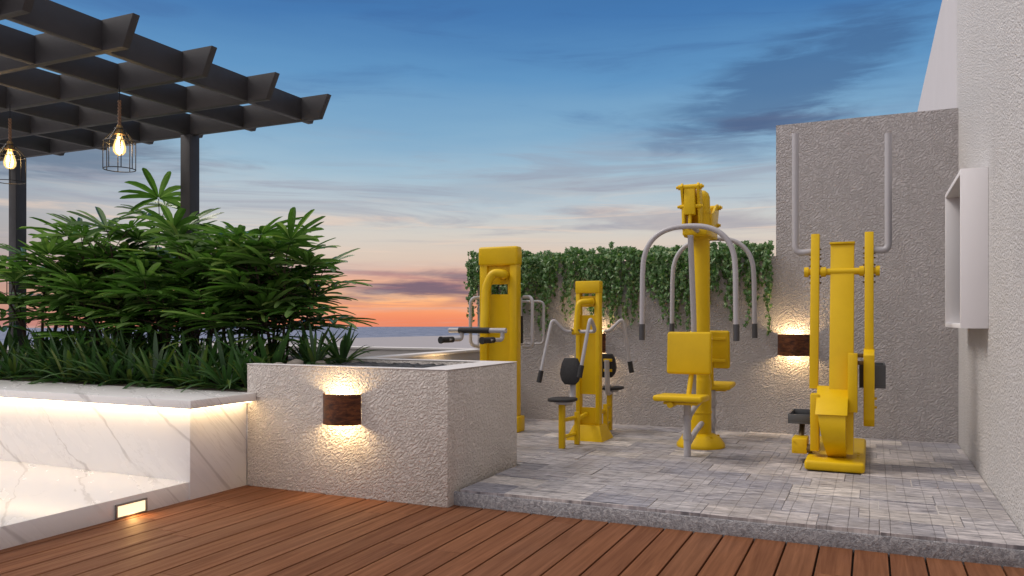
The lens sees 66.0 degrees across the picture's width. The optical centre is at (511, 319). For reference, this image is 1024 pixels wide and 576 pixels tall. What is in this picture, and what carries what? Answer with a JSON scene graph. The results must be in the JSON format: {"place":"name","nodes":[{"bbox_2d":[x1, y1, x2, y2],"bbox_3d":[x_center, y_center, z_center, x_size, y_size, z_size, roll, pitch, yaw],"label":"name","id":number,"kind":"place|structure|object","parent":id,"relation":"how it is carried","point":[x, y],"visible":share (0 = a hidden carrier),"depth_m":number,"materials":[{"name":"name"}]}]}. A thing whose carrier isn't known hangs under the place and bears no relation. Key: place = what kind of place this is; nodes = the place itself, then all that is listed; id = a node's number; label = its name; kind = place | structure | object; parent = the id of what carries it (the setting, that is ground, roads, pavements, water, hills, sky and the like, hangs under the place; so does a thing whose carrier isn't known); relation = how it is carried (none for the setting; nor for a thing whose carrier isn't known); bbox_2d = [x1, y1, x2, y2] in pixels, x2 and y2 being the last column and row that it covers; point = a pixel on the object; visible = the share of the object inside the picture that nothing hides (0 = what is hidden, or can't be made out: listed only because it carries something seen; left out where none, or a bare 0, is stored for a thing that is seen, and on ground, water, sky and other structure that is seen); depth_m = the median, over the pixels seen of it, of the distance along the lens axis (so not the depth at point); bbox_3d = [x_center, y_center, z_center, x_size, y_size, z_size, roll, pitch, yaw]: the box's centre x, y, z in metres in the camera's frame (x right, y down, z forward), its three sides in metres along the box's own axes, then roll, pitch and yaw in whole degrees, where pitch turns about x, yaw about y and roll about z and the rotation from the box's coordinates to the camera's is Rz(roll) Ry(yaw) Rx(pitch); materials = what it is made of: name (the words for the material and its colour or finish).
{"place":"outdoors","nodes":[
{"label":"outdoors","id":0,"kind":"place"},
{"bbox_2d":[0,350,325,391],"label":"bed soil","id":1,"kind":"structure","parent":0,"point":[193,387],"depth_m":5.81,"materials":[{"name":"brown soil"}]},
{"bbox_2d":[0,322,29,358],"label":"strap leaf plant","id":2,"kind":"object","parent":1,"relation":"on","point":[5,344],"visible":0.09,"depth_m":6.87,"materials":[{"name":"green plant"}]},
{"bbox_2d":[0,342,30,378],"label":"strap leaf plant","id":3,"kind":"object","parent":1,"relation":"on","point":[1,368],"visible":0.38,"depth_m":6.56,"materials":[{"name":"green plant"}]},
{"bbox_2d":[0,340,51,378],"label":"strap leaf plant","id":4,"kind":"object","parent":1,"relation":"on","point":[12,366],"visible":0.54,"depth_m":6.47,"materials":[{"name":"green plant"}]},
{"bbox_2d":[0,321,56,370],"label":"strap leaf plant","id":5,"kind":"object","parent":1,"relation":"on","point":[13,338],"visible":0.2,"depth_m":6.84,"materials":[{"name":"green plant"}]},
{"bbox_2d":[1,329,60,371],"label":"strap leaf plant","id":6,"kind":"object","parent":1,"relation":"on","point":[55,342],"visible":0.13,"depth_m":6.68,"materials":[{"name":"green plant"}]},
{"bbox_2d":[7,336,62,380],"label":"strap leaf plant","id":7,"kind":"object","parent":1,"relation":"on","point":[32,365],"visible":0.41,"depth_m":6.33,"materials":[{"name":"green plant"}]},
{"bbox_2d":[19,326,61,355],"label":"strap leaf plant","id":8,"kind":"object","parent":1,"relation":"on","point":[45,346],"visible":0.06,"depth_m":7.24,"materials":[{"name":"green plant"}]},
{"bbox_2d":[14,332,82,381],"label":"strap leaf plant","id":9,"kind":"object","parent":1,"relation":"on","point":[55,368],"visible":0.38,"depth_m":6.21,"materials":[{"name":"green plant"}]},
{"bbox_2d":[0,321,97,379],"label":"strap leaf plant","id":10,"kind":"object","parent":1,"relation":"on","point":[59,345],"visible":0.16,"depth_m":6.53,"materials":[{"name":"green plant"}]},
{"bbox_2d":[0,229,109,355],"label":"lady palm","id":11,"kind":"object","parent":1,"relation":"on","point":[49,245],"visible":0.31,"depth_m":7.00,"materials":[{"name":"green plant"}]},
{"bbox_2d":[11,329,106,383],"bbox_3d":[-3.471,0.346,6.235,0.877,0.564,0.836,0,0,-32],"label":"strap leaf plant","id":12,"kind":"object","parent":1,"relation":"on","point":[66,353],"visible":0.53,"depth_m":6.12,"materials":[{"name":"green plant"}]},
{"bbox_2d":[12,318,109,361],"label":"strap leaf plant","id":13,"kind":"object","parent":1,"relation":"on","point":[65,328],"visible":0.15,"depth_m":7.10,"materials":[{"name":"green plant"}]},
{"bbox_2d":[15,316,119,380],"bbox_3d":[-3.561,0.299,6.421,0.933,0.689,0.951,0,0,-10],"label":"strap leaf plant","id":14,"kind":"object","parent":1,"relation":"on","point":[91,334],"visible":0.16,"depth_m":6.43,"materials":[{"name":"green plant"}]},
{"bbox_2d":[40,327,127,382],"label":"strap leaf plant","id":15,"kind":"object","parent":1,"relation":"on","point":[101,347],"visible":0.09,"depth_m":6.32,"materials":[{"name":"green plant"}]},
{"bbox_2d":[0,211,168,340],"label":"lady palm","id":16,"kind":"object","parent":1,"relation":"on","point":[62,308],"visible":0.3,"depth_m":6.83,"materials":[{"name":"green plant"}]},
{"bbox_2d":[39,330,137,384],"bbox_3d":[-3.186,0.359,6.080,0.787,0.565,0.835,0,0,34],"label":"strap leaf plant","id":17,"kind":"object","parent":1,"relation":"on","point":[85,358],"visible":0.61,"depth_m":6.00,"materials":[{"name":"green plant"}]},
{"bbox_2d":[23,236,158,335],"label":"lady palm","id":18,"kind":"object","parent":1,"relation":"on","point":[95,244],"depth_m":7.69,"materials":[{"name":"green plant"}]},
{"bbox_2d":[66,335,149,385],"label":"strap leaf plant","id":19,"kind":"object","parent":1,"relation":"on","point":[102,368],"visible":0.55,"depth_m":5.92,"materials":[{"name":"green plant"}]},
{"bbox_2d":[15,250,207,346],"bbox_3d":[-3.396,-0.072,6.826,1.508,1.111,1.560,0,0,15],"label":"lady palm","id":20,"kind":"object","parent":1,"relation":"on","point":[75,285],"visible":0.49,"depth_m":6.54,"materials":[{"name":"green plant"}]},
{"bbox_2d":[80,319,146,359],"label":"strap leaf plant","id":21,"kind":"object","parent":1,"relation":"on","point":[126,336],"visible":0.03,"depth_m":6.84,"materials":[{"name":"green plant"}]},
{"bbox_2d":[62,318,165,380],"bbox_3d":[-3.068,0.307,6.283,0.912,0.655,0.968,0,0,33],"label":"strap leaf plant","id":22,"kind":"object","parent":1,"relation":"on","point":[106,336],"visible":0.23,"depth_m":6.17,"materials":[{"name":"green plant"}]},
{"bbox_2d":[35,168,217,354],"bbox_3d":[-3.393,-0.440,7.066,1.638,1.778,1.557,0,0,40],"label":"lady palm","id":23,"kind":"object","parent":1,"relation":"on","point":[111,229],"visible":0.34,"depth_m":6.88,"materials":[{"name":"green plant"}]},
{"bbox_2d":[92,338,163,385],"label":"strap leaf plant","id":24,"kind":"object","parent":1,"relation":"on","point":[130,370],"visible":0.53,"depth_m":5.89,"materials":[{"name":"green plant"}]},
{"bbox_2d":[107,330,162,375],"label":"strap leaf plant","id":25,"kind":"object","parent":1,"relation":"on","point":[123,349],"visible":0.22,"depth_m":6.09,"materials":[{"name":"green plant"}]},
{"bbox_2d":[113,331,191,388],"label":"strap leaf plant","id":26,"kind":"object","parent":1,"relation":"on","point":[141,368],"visible":0.62,"depth_m":5.78,"materials":[{"name":"green plant"}]},
{"bbox_2d":[111,332,200,385],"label":"strap leaf plant","id":27,"kind":"object","parent":1,"relation":"on","point":[165,372],"visible":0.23,"depth_m":6.12,"materials":[{"name":"green plant"}]},
{"bbox_2d":[129,316,194,347],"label":"strap leaf plant","id":28,"kind":"object","parent":1,"relation":"on","point":[143,338],"visible":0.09,"depth_m":6.72,"materials":[{"name":"green plant"}]},
{"bbox_2d":[87,227,237,341],"bbox_3d":[-3.401,-0.290,7.592,1.662,1.464,1.325,0,0,12],"label":"lady palm","id":29,"kind":"object","parent":1,"relation":"on","point":[163,252],"visible":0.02,"depth_m":7.43,"materials":[{"name":"green plant"}]},
{"bbox_2d":[124,315,205,356],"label":"strap leaf plant","id":30,"kind":"object","parent":1,"relation":"on","point":[163,338],"visible":0.11,"depth_m":6.50,"materials":[{"name":"green plant"}]},
{"bbox_2d":[0,0,330,355],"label":"pergola","id":31,"kind":"object","parent":1,"relation":"on","point":[73,107],"visible":0.81,"depth_m":5.99,"materials":[{"name":"grey paint"}]},
{"bbox_2d":[0,104,25,184],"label":"pendant lamp","id":32,"kind":"object","parent":31,"relation":"hanging from","point":[9,145],"visible":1,"depth_m":5.98,"materials":[{"name":"black metal"}]},
{"bbox_2d":[102,85,135,172],"bbox_3d":[-2.735,-1.339,5.489,0.213,0.593,0.213,0,0,25],"label":"pendant lamp","id":33,"kind":"object","parent":31,"relation":"hanging from","point":[120,129],"visible":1,"depth_m":5.48,"materials":[{"name":"black metal"}]},
{"bbox_2d":[80,240,260,350],"bbox_3d":[-2.887,-0.103,6.709,1.391,1.144,1.538,0,0,-40],"label":"lady palm","id":34,"kind":"object","parent":1,"relation":"on","point":[153,283],"visible":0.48,"depth_m":6.32,"materials":[{"name":"green plant"}]},
{"bbox_2d":[137,346,203,387],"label":"strap leaf plant","id":35,"kind":"object","parent":1,"relation":"on","point":[178,373],"visible":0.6,"depth_m":5.68,"materials":[{"name":"green plant"}]},
{"bbox_2d":[127,329,215,384],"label":"strap leaf plant","id":36,"kind":"object","parent":1,"relation":"on","point":[185,348],"visible":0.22,"depth_m":5.95,"materials":[{"name":"green plant"}]},
{"bbox_2d":[109,205,259,357],"bbox_3d":[-2.554,-0.261,6.595,1.436,1.435,1.510,0,0,-34],"label":"lady palm","id":37,"kind":"object","parent":1,"relation":"on","point":[182,238],"visible":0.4,"depth_m":6.38,"materials":[{"name":"green plant"}]},
{"bbox_2d":[154,336,235,388],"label":"strap leaf plant","id":38,"kind":"object","parent":1,"relation":"on","point":[203,354],"visible":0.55,"depth_m":5.64,"materials":[{"name":"green plant"}]},
{"bbox_2d":[186,329,237,358],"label":"strap leaf plant","id":39,"kind":"object","parent":1,"relation":"on","point":[194,351],"visible":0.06,"depth_m":6.37,"materials":[{"name":"green plant"}]},
{"bbox_2d":[172,337,255,374],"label":"strap leaf plant","id":40,"kind":"object","parent":1,"relation":"on","point":[216,355],"visible":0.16,"depth_m":5.92,"materials":[{"name":"green plant"}]},
{"bbox_2d":[176,328,272,392],"bbox_3d":[-1.953,0.359,5.435,0.804,0.594,0.819,0,0,-44],"label":"strap leaf plant","id":41,"kind":"object","parent":1,"relation":"on","point":[227,376],"visible":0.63,"depth_m":5.50,"materials":[{"name":"green plant"}]},
{"bbox_2d":[188,325,277,385],"bbox_3d":[-1.980,0.300,5.868,0.779,0.533,0.753,0,0,16],"label":"strap leaf plant","id":42,"kind":"object","parent":1,"relation":"on","point":[230,337],"visible":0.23,"depth_m":5.80,"materials":[{"name":"green plant"}]},
{"bbox_2d":[208,326,263,363],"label":"strap leaf plant","id":43,"kind":"object","parent":1,"relation":"on","point":[225,340],"visible":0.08,"depth_m":6.24,"materials":[{"name":"green plant"}]},
{"bbox_2d":[143,245,331,353],"bbox_3d":[-2.240,-0.045,6.329,1.665,1.045,1.370,0,0,43],"label":"lady palm","id":44,"kind":"object","parent":1,"relation":"on","point":[223,312],"visible":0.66,"depth_m":6.07,"materials":[{"name":"green plant"}]},
{"bbox_2d":[206,344,272,389],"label":"strap leaf plant","id":45,"kind":"object","parent":1,"relation":"on","point":[241,371],"visible":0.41,"depth_m":5.43,"materials":[{"name":"green plant"}]},
{"bbox_2d":[225,327,298,363],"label":"strap leaf plant","id":46,"kind":"object","parent":1,"relation":"on","point":[271,349],"visible":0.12,"depth_m":6.12,"materials":[{"name":"green plant"}]},
{"bbox_2d":[207,319,323,391],"bbox_3d":[-1.888,0.315,5.652,0.908,0.658,0.890,0,0,-34],"label":"strap leaf plant","id":47,"kind":"object","parent":1,"relation":"on","point":[278,353],"visible":0.35,"depth_m":5.54,"materials":[{"name":"green plant"}]},
{"bbox_2d":[190,222,357,343],"bbox_3d":[-2.142,-0.186,6.862,1.424,1.259,1.475,0,0,29],"label":"lady palm","id":48,"kind":"object","parent":1,"relation":"on","point":[339,326],"visible":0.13,"depth_m":6.74,"materials":[{"name":"green plant"}]},
{"bbox_2d":[186,207,376,363],"bbox_3d":[-1.808,-0.185,6.293,1.466,1.282,1.458,0,0,-19],"label":"lady palm","id":49,"kind":"object","parent":1,"relation":"on","point":[281,234],"visible":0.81,"depth_m":6.04,"materials":[{"name":"green plant"}]},
{"bbox_2d":[266,320,348,362],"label":"strap leaf plant","id":50,"kind":"object","parent":1,"relation":"on","point":[294,352],"visible":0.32,"depth_m":6.07,"materials":[{"name":"green plant"}]},
{"bbox_2d":[296,320,374,363],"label":"strap leaf plant","id":51,"kind":"object","parent":1,"relation":"on","point":[346,342],"visible":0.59,"depth_m":5.84,"materials":[{"name":"green plant"}]},
{"bbox_2d":[0,327,477,344],"bbox_3d":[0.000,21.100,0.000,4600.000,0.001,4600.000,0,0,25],"label":"sea","id":52,"kind":"structure","parent":0,"point":[364,332],"depth_m":1269.21,"materials":[{"name":"liquid"}]},
{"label":"roof terrace slab","id":53,"kind":"structure","parent":52,"relation":"on","visible":0},
{"bbox_2d":[478,256,775,432],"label":"garden wall","id":54,"kind":"structure","parent":53,"relation":"on","point":[746,402],"depth_m":7.42,"materials":[{"name":"beige paint"}]},
{"bbox_2d":[602,333,605,352],"bbox_3d":[0.758,0.228,7.617,0.276,0.188,0.105,0,0,25],"label":"wall lamp","id":55,"kind":"object","parent":54,"relation":"attached to","point":[603,342],"visible":0.09,"depth_m":7.59,"materials":[{"name":"metal"}]},
{"bbox_2d":[463,240,773,336],"bbox_3d":[0.930,-0.291,7.625,3.086,0.925,0.346,0,0,25],"label":"hanging ivy","id":56,"kind":"object","parent":54,"relation":"hanging from","point":[603,260],"visible":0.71,"depth_m":7.45,"materials":[{"name":"green plant"}]},
{"bbox_2d":[776,108,957,442],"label":"screen wall","id":57,"kind":"structure","parent":53,"relation":"on","point":[841,180],"depth_m":6.60,"materials":[{"name":"beige paint"}]},
{"bbox_2d":[778,334,809,355],"bbox_3d":[2.448,0.224,6.847,0.276,0.188,0.105,0,0,25],"label":"wall lamp","id":58,"kind":"object","parent":57,"relation":"attached to","point":[793,344],"visible":0.98,"depth_m":6.80,"materials":[{"name":"metal"}]},
{"bbox_2d":[776,552,966,575],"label":"deck underlay","id":59,"kind":"object","parent":53,"relation":"on","point":[853,564],"depth_m":3.58,"materials":[{"name":"black"}]},
{"bbox_2d":[0,485,1023,575],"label":"deck","id":60,"kind":"structure","parent":59,"relation":"on","point":[247,530],"depth_m":3.78,"materials":[{"name":"brown wood"}]},
{"bbox_2d":[0,460,188,549],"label":"marble step","id":61,"kind":"object","parent":60,"relation":"on","point":[38,502],"visible":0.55,"depth_m":4.46,"materials":[{"name":"white stone"}]},
{"bbox_2d":[115,498,146,519],"bbox_3d":[-2.133,1.060,4.418,0.011,0.079,0.206,0,0,25],"label":"step light","id":62,"kind":"object","parent":61,"relation":"attached to","point":[130,508],"visible":1,"depth_m":4.41,"materials":[{"name":"metal"}]},
{"bbox_2d":[0,380,255,499],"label":"marble ledge","id":63,"kind":"object","parent":60,"relation":"on","point":[196,440],"visible":1,"depth_m":5.09,"materials":[{"name":"white stone"}]},
{"bbox_2d":[454,491,1023,568],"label":"kerb","id":64,"kind":"structure","parent":60,"relation":"on","point":[963,553],"depth_m":3.95,"materials":[{"name":"stone"}]},
{"bbox_2d":[917,0,1023,536],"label":"building wall","id":65,"kind":"structure","parent":53,"relation":"on","point":[974,75],"depth_m":4.51,"materials":[{"name":"grey paint"}]},
{"bbox_2d":[945,167,987,328],"bbox_3d":[3.027,-0.431,5.270,0.146,0.973,1.095,0,0,25],"label":"box window","id":66,"kind":"structure","parent":65,"relation":"attached to","point":[966,250],"depth_m":4.79,"materials":[{"name":"white paint"}]},
{"bbox_2d":[7,335,477,349],"bbox_3d":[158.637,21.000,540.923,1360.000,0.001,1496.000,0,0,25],"label":"shore ground","id":67,"kind":"structure","parent":0,"point":[423,341],"depth_m":716.28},
{"bbox_2d":[0,0,941,327],"label":"sky","id":68,"kind":"structure","parent":0,"point":[448,130],"materials":[{"name":"blue"}]},
{"bbox_2d":[460,418,1023,561],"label":"paving","id":69,"kind":"structure","parent":0,"point":[756,477],"depth_m":4.80,"materials":[{"name":"stone"}]},
{"bbox_2d":[179,343,478,357],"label":"parapet wall","id":70,"kind":"structure","parent":69,"relation":"on","point":[379,351],"depth_m":8.46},
{"bbox_2d":[247,357,516,507],"bbox_3d":[-0.862,0.707,5.366,1.524,0.826,0.994,0,0,25],"label":"planter box","id":71,"kind":"object","parent":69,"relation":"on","point":[432,432],"visible":0.92,"depth_m":4.92,"materials":[{"name":"beige paint"}]},
{"bbox_2d":[287,359,303,363],"bbox_3d":[-1.526,0.316,5.552,0.119,0.077,0.111,0,0,25],"label":"stone","id":72,"kind":"object","parent":71,"relation":"on","point":[296,361],"visible":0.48,"depth_m":5.52,"materials":[{"name":"grey stone"}]},
{"bbox_2d":[288,323,352,364],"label":"strap leaf plant","id":73,"kind":"object","parent":71,"relation":"in","point":[312,357],"visible":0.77,"depth_m":5.69,"materials":[{"name":"green plant"}]},
{"bbox_2d":[315,360,326,364],"bbox_3d":[-1.383,0.322,5.712,0.088,0.052,0.092,0,0,25],"label":"stone","id":74,"kind":"object","parent":71,"relation":"on","point":[320,361],"visible":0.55,"depth_m":5.68,"materials":[{"name":"grey stone"}]},
{"bbox_2d":[323,393,360,425],"bbox_3d":[-1.076,0.555,4.860,0.276,0.188,0.105,0,0,25],"label":"wall lamp","id":75,"kind":"object","parent":71,"relation":"attached to","point":[341,410],"visible":1,"depth_m":4.81,"materials":[{"name":"brown wood"}]},
{"bbox_2d":[355,349,479,360],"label":"parapet wall","id":76,"kind":"structure","parent":69,"relation":"on","point":[468,354],"depth_m":7.23,"materials":[{"name":"grey concrete"}]},
{"bbox_2d":[438,246,544,432],"bbox_3d":[-0.139,0.174,7.054,0.696,1.652,0.981,0,0,25],"label":"cable station","id":77,"kind":"object","parent":69,"relation":"on","point":[500,329],"visible":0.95,"depth_m":7.03,"materials":[{"name":"yellow metal"}]},
{"bbox_2d":[536,281,633,448],"bbox_3d":[0.620,0.340,6.627,0.583,1.320,1.393,0,0,37],"label":"chest press","id":78,"kind":"object","parent":69,"relation":"on","point":[587,367],"visible":1,"depth_m":6.52,"materials":[{"name":"metal"}]},
{"bbox_2d":[639,182,757,456],"bbox_3d":[1.489,-0.021,6.212,0.735,2.042,1.510,0,0,25],"label":"pull down machine","id":79,"kind":"object","parent":69,"relation":"on","point":[699,352],"visible":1,"depth_m":6.02,"materials":[{"name":"yellow metal"}]},
{"bbox_2d":[788,132,891,473],"bbox_3d":[2.373,-0.173,5.705,0.676,2.345,1.210,0,0,25],"label":"cross trainer","id":80,"kind":"object","parent":69,"relation":"on","point":[836,446],"visible":1,"depth_m":5.42,"materials":[{"name":"metal"}]}
]}

